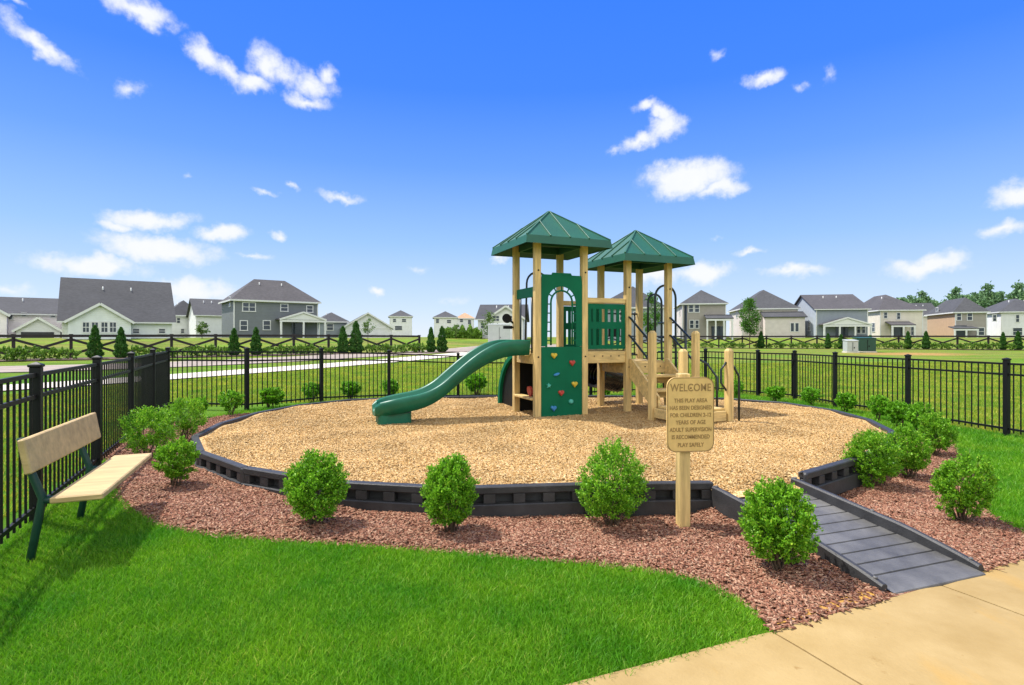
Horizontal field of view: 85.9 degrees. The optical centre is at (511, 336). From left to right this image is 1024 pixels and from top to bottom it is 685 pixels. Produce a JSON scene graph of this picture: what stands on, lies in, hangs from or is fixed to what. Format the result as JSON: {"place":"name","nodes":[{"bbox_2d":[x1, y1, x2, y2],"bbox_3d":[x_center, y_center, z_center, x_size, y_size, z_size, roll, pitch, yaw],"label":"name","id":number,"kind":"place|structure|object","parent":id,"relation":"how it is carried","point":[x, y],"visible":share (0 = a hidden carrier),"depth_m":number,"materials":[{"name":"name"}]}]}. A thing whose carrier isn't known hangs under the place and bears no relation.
{"place":"outdoors","nodes":[
{"label":"outdoors","id":0,"kind":"place"},
{"bbox_2d":[0,457,776,684],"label":"lawn grass","id":1,"kind":"structure","parent":0,"point":[61,548],"depth_m":3.03,"materials":[{"name":"green plant"}]},
{"bbox_2d":[0,337,1023,684],"bbox_3d":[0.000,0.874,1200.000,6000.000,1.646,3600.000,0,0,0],"label":"ground","id":2,"kind":"structure","parent":0,"point":[936,355],"depth_m":7.77,"materials":[{"name":"green plant"}]},
{"bbox_2d":[0,297,61,337],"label":"house","id":3,"kind":"structure","parent":2,"relation":"on","point":[26,316],"depth_m":61.89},
{"bbox_2d":[21,332,53,337],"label":"garage door","id":4,"kind":"structure","parent":3,"relation":"in","point":[22,333],"depth_m":60.73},
{"bbox_2d":[16,412,151,563],"bbox_3d":[-3.170,1.096,4.152,0.498,0.902,1.360,0,0,-22],"label":"park bench","id":5,"kind":"object","parent":2,"relation":"on","point":[40,450],"visible":0.97,"depth_m":3.85,"materials":[{"name":"beige wood"}]},
{"bbox_2d":[0,347,169,543],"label":"picket fence","id":6,"kind":"object","parent":2,"relation":"on","point":[133,381],"visible":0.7,"depth_m":5.29,"materials":[{"name":"black metal"}]},
{"bbox_2d":[57,277,176,338],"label":"house","id":7,"kind":"structure","parent":2,"relation":"on","point":[106,307],"depth_m":60.29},
{"bbox_2d":[172,300,188,337],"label":"house","id":8,"kind":"structure","parent":2,"relation":"on","point":[181,326],"depth_m":91.28,"materials":[{"name":"white"}]},
{"bbox_2d":[186,298,221,337],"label":"house","id":9,"kind":"structure","parent":2,"relation":"on","point":[208,312],"depth_m":85.90,"materials":[{"name":"white"}]},
{"bbox_2d":[0,351,456,360],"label":"planting strip","id":10,"kind":"object","parent":2,"relation":"on","point":[80,358],"visible":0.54,"depth_m":34.00,"materials":[{"name":"soil"}]},
{"bbox_2d":[0,345,19,359],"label":"shrub","id":11,"kind":"object","parent":10,"relation":"on","point":[3,348],"visible":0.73,"depth_m":28.09,"materials":[{"name":"green plant"}]},
{"bbox_2d":[5,345,32,360],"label":"shrub","id":12,"kind":"object","parent":10,"relation":"on","point":[19,349],"visible":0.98,"depth_m":28.22,"materials":[{"name":"green plant"}]},
{"bbox_2d":[20,345,40,359],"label":"shrub","id":13,"kind":"object","parent":10,"relation":"on","point":[34,348],"visible":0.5,"depth_m":29.09,"materials":[{"name":"green plant"}]},
{"bbox_2d":[42,346,65,358],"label":"shrub","id":14,"kind":"object","parent":10,"relation":"on","point":[58,352],"visible":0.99,"depth_m":29.39,"materials":[{"name":"green plant"}]},
{"bbox_2d":[62,348,80,358],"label":"shrub","id":15,"kind":"object","parent":10,"relation":"on","point":[76,353],"visible":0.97,"depth_m":29.80,"materials":[{"name":"green plant"}]},
{"bbox_2d":[85,324,104,357],"bbox_3d":[-23.398,0.311,30.854,0.968,2.052,0.886,0,0,0],"label":"arborvitae","id":16,"kind":"object","parent":10,"relation":"on","point":[94,339],"visible":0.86,"depth_m":30.70,"materials":[{"name":"green plant"}]},
{"bbox_2d":[112,327,128,357],"bbox_3d":[-22.444,0.357,31.571,0.805,1.941,0.789,0,0,-24],"label":"arborvitae","id":17,"kind":"object","parent":10,"relation":"on","point":[120,346],"visible":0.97,"depth_m":31.44,"materials":[{"name":"green plant"}]},
{"bbox_2d":[127,344,147,355],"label":"shrub","id":18,"kind":"object","parent":10,"relation":"on","point":[136,348],"visible":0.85,"depth_m":31.65,"materials":[{"name":"green plant"}]},
{"bbox_2d":[0,334,420,357],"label":"crossboard fence","id":19,"kind":"object","parent":10,"relation":"on","point":[13,340],"visible":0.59,"depth_m":34.76,"materials":[{"name":"black wood"}]},
{"bbox_2d":[227,328,241,354],"bbox_3d":[-17.746,0.355,35.108,0.881,1.913,0.937,0,0,0],"label":"arborvitae","id":20,"kind":"object","parent":10,"relation":"on","point":[233,344],"visible":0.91,"depth_m":34.95,"materials":[{"name":"green plant"}]},
{"bbox_2d":[249,327,262,354],"bbox_3d":[-16.708,0.307,35.890,0.850,2.000,0.850,0,0,-40],"label":"arborvitae","id":21,"kind":"object","parent":10,"relation":"on","point":[255,345],"visible":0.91,"depth_m":35.73,"materials":[{"name":"green plant"}]},
{"bbox_2d":[336,326,349,351],"bbox_3d":[-12.091,0.253,39.341,1.011,2.139,0.882,0,0,-30],"label":"arborvitae","id":22,"kind":"object","parent":10,"relation":"on","point":[342,342],"visible":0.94,"depth_m":39.16,"materials":[{"name":"green plant"}]},
{"bbox_2d":[349,321,364,351],"bbox_3d":[-11.312,0.063,39.921,1.208,2.551,0.992,0,0,-37],"label":"arborvitae","id":23,"kind":"object","parent":10,"relation":"on","point":[356,341],"visible":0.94,"depth_m":39.73,"materials":[{"name":"green plant"}]},
{"bbox_2d":[426,327,436,351],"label":"arborvitae","id":24,"kind":"object","parent":10,"relation":"on","point":[430,341],"visible":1,"depth_m":43.39,"materials":[{"name":"green plant"}]},
{"bbox_2d":[436,326,448,351],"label":"arborvitae","id":25,"kind":"object","parent":10,"relation":"on","point":[441,342],"visible":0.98,"depth_m":43.96,"materials":[{"name":"green plant"}]},
{"bbox_2d":[217,389,244,414],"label":"holly shrub","id":26,"kind":"object","parent":2,"relation":"on","point":[233,395],"visible":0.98,"depth_m":10.16,"materials":[{"name":"green plant"}]},
{"bbox_2d":[3,352,467,389],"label":"walkway","id":27,"kind":"structure","parent":2,"relation":"on","point":[288,367],"depth_m":24.12,"materials":[{"name":"concrete"}]},
{"bbox_2d":[259,387,284,408],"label":"holly shrub","id":28,"kind":"object","parent":2,"relation":"on","point":[271,395],"visible":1,"depth_m":11.17,"materials":[{"name":"green plant"}]},
{"bbox_2d":[218,279,326,337],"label":"house","id":29,"kind":"structure","parent":2,"relation":"on","point":[270,307],"depth_m":73.17,"materials":[{"name":"grey"}]},
{"bbox_2d":[242,302,255,311],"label":"window","id":30,"kind":"structure","parent":29,"relation":"in","point":[246,306],"depth_m":71.04,"materials":[{"name":"white glass"}]},
{"bbox_2d":[292,323,301,337],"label":"door","id":31,"kind":"structure","parent":29,"relation":"in","point":[296,327],"depth_m":74.64,"materials":[{"name":"grey glass"}]},
{"bbox_2d":[0,344,555,371],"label":"lane","id":32,"kind":"structure","parent":2,"relation":"on","point":[53,367],"depth_m":28.87,"materials":[{"name":"asphalt"}]},
{"bbox_2d":[301,382,318,401],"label":"holly shrub","id":33,"kind":"object","parent":2,"relation":"on","point":[310,389],"visible":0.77,"depth_m":12.48,"materials":[{"name":"green plant"}]},
{"bbox_2d":[318,312,349,337],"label":"house","id":34,"kind":"structure","parent":2,"relation":"on","point":[335,323],"depth_m":88.95,"materials":[{"name":"grey"}]},
{"bbox_2d":[340,381,360,398],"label":"holly shrub","id":35,"kind":"object","parent":2,"relation":"on","point":[344,388],"visible":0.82,"depth_m":13.22,"materials":[{"name":"green plant"}]},
{"bbox_2d":[344,312,394,337],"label":"house","id":36,"kind":"structure","parent":2,"relation":"on","point":[382,327],"depth_m":87.54,"materials":[{"name":"white"}]},
{"bbox_2d":[334,480,428,513],"bbox_3d":[-1.085,1.443,4.864,1.167,0.304,0.114,0,0,11],"label":"edging timber","id":37,"kind":"object","parent":2,"relation":"on","point":[382,496],"visible":0.36,"depth_m":4.84,"materials":[{"name":"black plastic"}]},
{"bbox_2d":[379,378,399,393],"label":"holly shrub","id":38,"kind":"object","parent":2,"relation":"on","point":[396,388],"visible":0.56,"depth_m":14.21,"materials":[{"name":"green plant"}]},
{"bbox_2d":[388,310,412,334],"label":"house","id":39,"kind":"structure","parent":2,"relation":"on","point":[400,321],"depth_m":150.72,"materials":[{"name":"white"}]},
{"bbox_2d":[433,311,457,336],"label":"house","id":40,"kind":"structure","parent":2,"relation":"on","point":[445,319],"depth_m":150.40,"materials":[{"name":"white"}]},
{"bbox_2d":[444,323,482,338],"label":"overgrown bank","id":41,"kind":"structure","parent":2,"relation":"on","point":[473,333],"depth_m":72.27,"materials":[{"name":"green plant"}]},
{"bbox_2d":[169,347,759,409],"bbox_3d":[-0.423,1.047,13.698,14.067,1.694,2.432,0,0,-18],"label":"picket fence","id":42,"kind":"object","parent":2,"relation":"on","point":[246,360],"visible":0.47,"depth_m":12.51,"materials":[{"name":"black metal"}]},
{"bbox_2d":[759,352,792,396],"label":"picket gate","id":43,"kind":"structure","parent":42,"relation":"attached to","point":[775,360],"depth_m":14.33,"materials":[{"name":"metal"}]},
{"bbox_2d":[457,313,474,329],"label":"house","id":44,"kind":"structure","parent":2,"relation":"on","point":[465,319],"depth_m":165.33,"materials":[{"name":"white"}]},
{"bbox_2d":[464,373,487,394],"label":"holly shrub","id":45,"kind":"object","parent":2,"relation":"on","point":[471,382],"visible":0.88,"depth_m":15.60,"materials":[{"name":"green plant"}]},
{"bbox_2d":[481,310,497,335],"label":"young tree","id":46,"kind":"object","parent":2,"relation":"on","point":[489,318],"visible":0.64,"depth_m":61.83,"materials":[{"name":"green plant"}]},
{"bbox_2d":[475,304,529,339],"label":"house","id":47,"kind":"structure","parent":2,"relation":"on","point":[499,311],"depth_m":73.93,"materials":[{"name":"white"}]},
{"bbox_2d":[488,324,509,341],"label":"garage door","id":48,"kind":"structure","parent":47,"relation":"attached to","point":[497,332],"depth_m":55.39,"materials":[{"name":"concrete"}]},
{"bbox_2d":[103,413,1023,630],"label":"mulch bed","id":49,"kind":"object","parent":2,"relation":"on","point":[724,582],"visible":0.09,"depth_m":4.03,"materials":[{"name":"brown wood"}]},
{"bbox_2d":[117,405,176,453],"bbox_3d":[-4.405,1.175,6.666,0.620,0.713,0.720,0,0,-40],"label":"boxwood shrub","id":50,"kind":"object","parent":49,"relation":"on","point":[146,417],"visible":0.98,"depth_m":6.60,"materials":[{"name":"green plant"}]},
{"bbox_2d":[151,435,200,485],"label":"boxwood shrub","id":51,"kind":"object","parent":49,"relation":"on","point":[174,470],"visible":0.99,"depth_m":5.36,"materials":[{"name":"green plant"}]},
{"bbox_2d":[155,395,208,442],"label":"boxwood shrub","id":52,"kind":"object","parent":49,"relation":"on","point":[178,407],"visible":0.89,"depth_m":7.59,"materials":[{"name":"green plant"}]},
{"bbox_2d":[191,435,204,465],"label":"edging timber","id":53,"kind":"object","parent":49,"relation":"on","point":[199,445],"visible":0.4,"depth_m":6.73,"materials":[{"name":"black plastic"}]},
{"bbox_2d":[193,422,223,436],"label":"edging timber","id":54,"kind":"object","parent":49,"relation":"on","point":[208,430],"visible":0.27,"depth_m":7.71,"materials":[{"name":"black plastic"}]},
{"bbox_2d":[196,450,246,484],"bbox_3d":[-3.108,1.443,5.876,1.167,0.304,0.114,0,0,41],"label":"edging timber","id":55,"kind":"object","parent":49,"relation":"on","point":[226,469],"visible":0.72,"depth_m":5.82,"materials":[{"name":"black plastic"}]},
{"bbox_2d":[219,412,258,424],"bbox_3d":[-4.401,1.443,8.918,0.114,0.304,1.167,0,0,1],"label":"edging timber","id":56,"kind":"object","parent":49,"relation":"on","point":[234,420],"visible":0.2,"depth_m":8.77,"materials":[{"name":"black plastic"}]},
{"bbox_2d":[240,466,325,498],"bbox_3d":[-2.161,1.443,5.235,1.167,0.304,0.114,0,0,27],"label":"edging timber","id":57,"kind":"object","parent":49,"relation":"on","point":[270,480],"visible":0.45,"depth_m":5.33,"materials":[{"name":"black plastic"}]},
{"bbox_2d":[279,448,350,524],"bbox_3d":[-1.576,1.221,4.401,0.518,0.653,0.550,0,0,0],"label":"boxwood shrub","id":58,"kind":"object","parent":49,"relation":"on","point":[327,475],"visible":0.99,"depth_m":4.31,"materials":[{"name":"green plant"}]},
{"bbox_2d":[419,452,481,532],"bbox_3d":[-0.493,1.255,4.346,0.453,0.686,0.514,0,0,16],"label":"boxwood shrub","id":59,"kind":"object","parent":49,"relation":"on","point":[447,487],"visible":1,"depth_m":4.26,"materials":[{"name":"green plant"}]},
{"bbox_2d":[469,482,584,516],"bbox_3d":[0.051,1.443,4.817,1.167,0.304,0.114,0,0,-6],"label":"edging timber","id":60,"kind":"object","parent":49,"relation":"on","point":[527,499],"visible":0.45,"depth_m":4.79,"materials":[{"name":"black plastic"}]},
{"bbox_2d":[574,435,654,525],"bbox_3d":[0.853,1.222,4.624,0.643,0.828,0.620,0,0,-10],"label":"boxwood shrub","id":61,"kind":"object","parent":49,"relation":"on","point":[622,497],"visible":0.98,"depth_m":4.51,"materials":[{"name":"green plant"}]},
{"bbox_2d":[583,480,712,516],"bbox_3d":[1.210,1.443,4.907,1.167,0.304,0.114,0,0,-3],"label":"edging timber","id":62,"kind":"object","parent":49,"relation":"on","point":[662,499],"visible":0.41,"depth_m":4.87,"materials":[{"name":"black plastic"}]},
{"bbox_2d":[666,373,713,527],"bbox_3d":[1.467,0.985,4.589,0.405,1.360,0.122,0,0,-7],"label":"welcome sign","id":63,"kind":"object","parent":49,"relation":"on","point":[689,414],"visible":1,"depth_m":4.54,"materials":[{"name":"brown wood"}]},
{"bbox_2d":[737,475,823,570],"bbox_3d":[1.783,1.264,3.680,0.527,0.690,0.517,0,0,-43],"label":"boxwood shrub","id":64,"kind":"object","parent":49,"relation":"on","point":[768,505],"visible":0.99,"depth_m":3.59,"materials":[{"name":"green plant"}]},
{"bbox_2d":[777,591,877,623],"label":"mulch","id":65,"kind":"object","parent":49,"relation":"on","point":[860,597],"depth_m":3.25,"materials":[{"name":"wood"}]},
{"bbox_2d":[798,457,861,494],"bbox_3d":[3.236,1.443,5.585,1.167,0.304,0.114,0,0,-35],"label":"edging timber","id":66,"kind":"object","parent":49,"relation":"on","point":[838,477],"visible":0.77,"depth_m":5.56,"materials":[{"name":"black plastic"}]},
{"bbox_2d":[712,477,985,594],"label":"ramp","id":67,"kind":"structure","parent":49,"relation":"on","point":[879,551],"depth_m":3.95,"materials":[{"name":"grey plastic"}]},
{"bbox_2d":[830,409,868,419],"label":"edging timber","id":68,"kind":"object","parent":49,"relation":"on","point":[848,414],"visible":0.12,"depth_m":9.25,"materials":[{"name":"black plastic"}]},
{"bbox_2d":[839,426,903,488],"bbox_3d":[3.842,1.299,5.865,0.582,0.686,0.560,0,0,-12],"label":"boxwood shrub","id":69,"kind":"object","parent":49,"relation":"on","point":[875,444],"visible":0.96,"depth_m":5.77,"materials":[{"name":"green plant"}]},
{"bbox_2d":[865,419,895,437],"bbox_3d":[5.448,1.443,8.152,0.114,0.304,1.167,0,0,19],"label":"edging timber","id":70,"kind":"object","parent":49,"relation":"on","point":[877,425],"visible":0.23,"depth_m":8.14,"materials":[{"name":"black plastic"}]},
{"bbox_2d":[885,422,935,478],"bbox_3d":[4.470,1.308,6.238,0.473,0.693,0.514,0,0,-30],"label":"boxwood shrub","id":71,"kind":"object","parent":49,"relation":"on","point":[921,452],"visible":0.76,"depth_m":6.15,"materials":[{"name":"green plant"}]},
{"bbox_2d":[918,411,959,456],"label":"boxwood shrub","id":72,"kind":"object","parent":49,"relation":"on","point":[933,425],"visible":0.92,"depth_m":7.31,"materials":[{"name":"green plant"}]},
{"bbox_2d":[928,451,1002,522],"bbox_3d":[3.855,1.284,4.688,0.503,0.689,0.466,0,0,19],"label":"boxwood shrub","id":73,"kind":"object","parent":49,"relation":"on","point":[978,487],"visible":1,"depth_m":4.60,"materials":[{"name":"green plant"}]},
{"bbox_2d":[605,286,663,341],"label":"house","id":74,"kind":"structure","parent":2,"relation":"on","point":[633,299],"depth_m":82.31,"materials":[{"name":"beige"}]},
{"bbox_2d":[643,290,663,333],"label":"young tree","id":75,"kind":"object","parent":2,"relation":"on","point":[651,302],"visible":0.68,"depth_m":59.78,"materials":[{"name":"green plant"}]},
{"bbox_2d":[673,290,733,339],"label":"house","id":76,"kind":"structure","parent":2,"relation":"on","point":[706,314],"depth_m":87.32,"materials":[{"name":"beige paint"}]},
{"bbox_2d":[711,326,722,338],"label":"door","id":77,"kind":"structure","parent":76,"relation":"in","point":[719,329],"depth_m":86.82,"materials":[{"name":"white glass"}]},
{"bbox_2d":[727,290,807,337],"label":"house","id":78,"kind":"structure","parent":2,"relation":"on","point":[781,317],"depth_m":92.35,"materials":[{"name":"beige paint"}]},
{"bbox_2d":[763,386,786,400],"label":"holly shrub","id":79,"kind":"object","parent":2,"relation":"on","point":[775,392],"visible":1,"depth_m":13.33,"materials":[{"name":"green plant"}]},
{"bbox_2d":[800,386,824,405],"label":"holly shrub","id":80,"kind":"object","parent":2,"relation":"on","point":[811,395],"visible":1,"depth_m":12.54,"materials":[{"name":"green plant"}]},
{"bbox_2d":[794,294,872,337],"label":"house","id":81,"kind":"structure","parent":2,"relation":"on","point":[838,314],"depth_m":87.71,"materials":[{"name":"grey"}]},
{"bbox_2d":[663,347,1013,349],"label":"planting strip","id":82,"kind":"object","parent":2,"relation":"on","point":[877,348],"visible":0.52,"depth_m":55.76,"materials":[{"name":"soil"}]},
{"bbox_2d":[736,297,762,348],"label":"young tree","id":83,"kind":"object","parent":82,"relation":"on","point":[748,304],"visible":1,"depth_m":58.77,"materials":[{"name":"green plant"}]},
{"bbox_2d":[608,335,1023,349],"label":"crossboard fence","id":84,"kind":"object","parent":82,"relation":"on","point":[957,338],"visible":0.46,"depth_m":57.94,"materials":[{"name":"wood"}]},
{"bbox_2d":[921,331,930,348],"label":"arborvitae","id":85,"kind":"object","parent":82,"relation":"on","point":[926,342],"visible":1,"depth_m":53.60,"materials":[{"name":"green plant"}]},
{"bbox_2d":[1013,331,1023,349],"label":"arborvitae","id":86,"kind":"object","parent":82,"relation":"on","point":[1019,343],"visible":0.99,"depth_m":51.08,"materials":[{"name":"green plant"}]},
{"bbox_2d":[834,392,857,411],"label":"holly shrub","id":87,"kind":"object","parent":2,"relation":"on","point":[849,399],"visible":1,"depth_m":11.50,"materials":[{"name":"green plant"}]},
{"bbox_2d":[842,339,858,352],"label":"utility cabinet","id":88,"kind":"object","parent":2,"relation":"on","point":[850,345],"visible":0.94,"depth_m":44.83,"materials":[{"name":"metal"}]},
{"bbox_2d":[852,337,876,352],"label":"utility cabinet","id":89,"kind":"object","parent":2,"relation":"on","point":[866,344],"visible":0.78,"depth_m":45.41,"materials":[{"name":"metal"}]},
{"bbox_2d":[864,394,889,420],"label":"holly shrub","id":90,"kind":"object","parent":2,"relation":"on","point":[879,400],"visible":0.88,"depth_m":10.42,"materials":[{"name":"green plant"}]},
{"bbox_2d":[864,295,926,337],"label":"house","id":91,"kind":"structure","parent":2,"relation":"on","point":[889,315],"depth_m":94.70,"materials":[{"name":"beige paint"}]},
{"bbox_2d":[884,400,908,425],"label":"holly shrub","id":92,"kind":"object","parent":2,"relation":"on","point":[894,411],"visible":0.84,"depth_m":9.60,"materials":[{"name":"green plant"}]},
{"bbox_2d":[792,350,1023,435],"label":"picket fence","id":93,"kind":"object","parent":2,"relation":"on","point":[1007,375],"visible":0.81,"depth_m":10.25,"materials":[{"name":"black metal"}]},
{"bbox_2d":[902,401,934,432],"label":"holly shrub","id":94,"kind":"object","parent":2,"relation":"on","point":[914,411],"visible":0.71,"depth_m":9.02,"materials":[{"name":"green plant"}]},
{"bbox_2d":[910,303,934,335],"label":"house","id":95,"kind":"structure","parent":2,"relation":"on","point":[929,307],"depth_m":133.32,"materials":[{"name":"beige"}]},
{"bbox_2d":[828,406,1023,532],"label":"lawn grass","id":96,"kind":"structure","parent":2,"relation":"on","point":[999,500],"depth_m":7.25,"materials":[{"name":"green plant"}]},
{"bbox_2d":[943,284,962,299],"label":"background tree","id":97,"kind":"object","parent":2,"relation":"on","point":[955,293],"visible":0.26,"depth_m":164.31,"materials":[{"name":"green plant"}]},
{"bbox_2d":[924,297,990,337],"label":"house","id":98,"kind":"structure","parent":2,"relation":"on","point":[964,316],"depth_m":92.03,"materials":[{"name":"beige"}]},
{"bbox_2d":[969,292,989,307],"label":"background tree","id":99,"kind":"object","parent":2,"relation":"on","point":[981,299],"visible":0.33,"depth_m":152.60,"materials":[{"name":"green plant"}]},
{"bbox_2d":[978,281,999,306],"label":"background tree","id":100,"kind":"object","parent":2,"relation":"on","point":[989,293],"visible":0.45,"depth_m":155.95,"materials":[{"name":"green plant"}]},
{"bbox_2d":[985,299,1023,337],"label":"house","id":101,"kind":"structure","parent":2,"relation":"on","point":[1006,317],"depth_m":96.17,"materials":[{"name":"white paint"}]},
{"bbox_2d":[1004,279,1023,298],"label":"background tree","id":102,"kind":"object","parent":2,"relation":"on","point":[1017,287],"visible":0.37,"depth_m":165.62,"materials":[{"name":"green plant"}]},
{"bbox_2d":[0,0,1023,336],"label":"sky","id":103,"kind":"structure","parent":0,"point":[362,157],"materials":[{"name":"blue"}]},
{"bbox_2d":[3,361,1023,516],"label":"field grass","id":104,"kind":"structure","parent":0,"point":[433,367],"depth_m":17.21,"materials":[{"name":"green plant"}]},
{"bbox_2d":[208,391,834,417],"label":"lawn grass","id":105,"kind":"structure","parent":0,"point":[720,395],"depth_m":12.84,"materials":[{"name":"plant"}]},
{"bbox_2d":[199,397,886,496],"bbox_3d":[0.665,1.352,8.492,10.097,0.106,7.455,0,0,0],"label":"play surface","id":106,"kind":"object","parent":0,"point":[739,493],"visible":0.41,"depth_m":7.00,"materials":[{"name":"brown wood"}]},
{"bbox_2d":[202,396,885,493],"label":"wood chips","id":107,"kind":"object","parent":106,"relation":"on","point":[253,436],"visible":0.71,"depth_m":6.99,"materials":[{"name":"beige wood"}]},
{"bbox_2d":[372,211,739,424],"bbox_3d":[0.591,-0.363,9.325,5.690,3.681,3.712,0,0,-22],"label":"play structure","id":108,"kind":"object","parent":106,"relation":"on","point":[539,379],"visible":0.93,"depth_m":9.34,"materials":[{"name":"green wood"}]},
{"bbox_2d":[566,559,1023,684],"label":"sidewalk","id":109,"kind":"structure","parent":0,"point":[970,631],"depth_m":2.76,"materials":[{"name":"concrete"}]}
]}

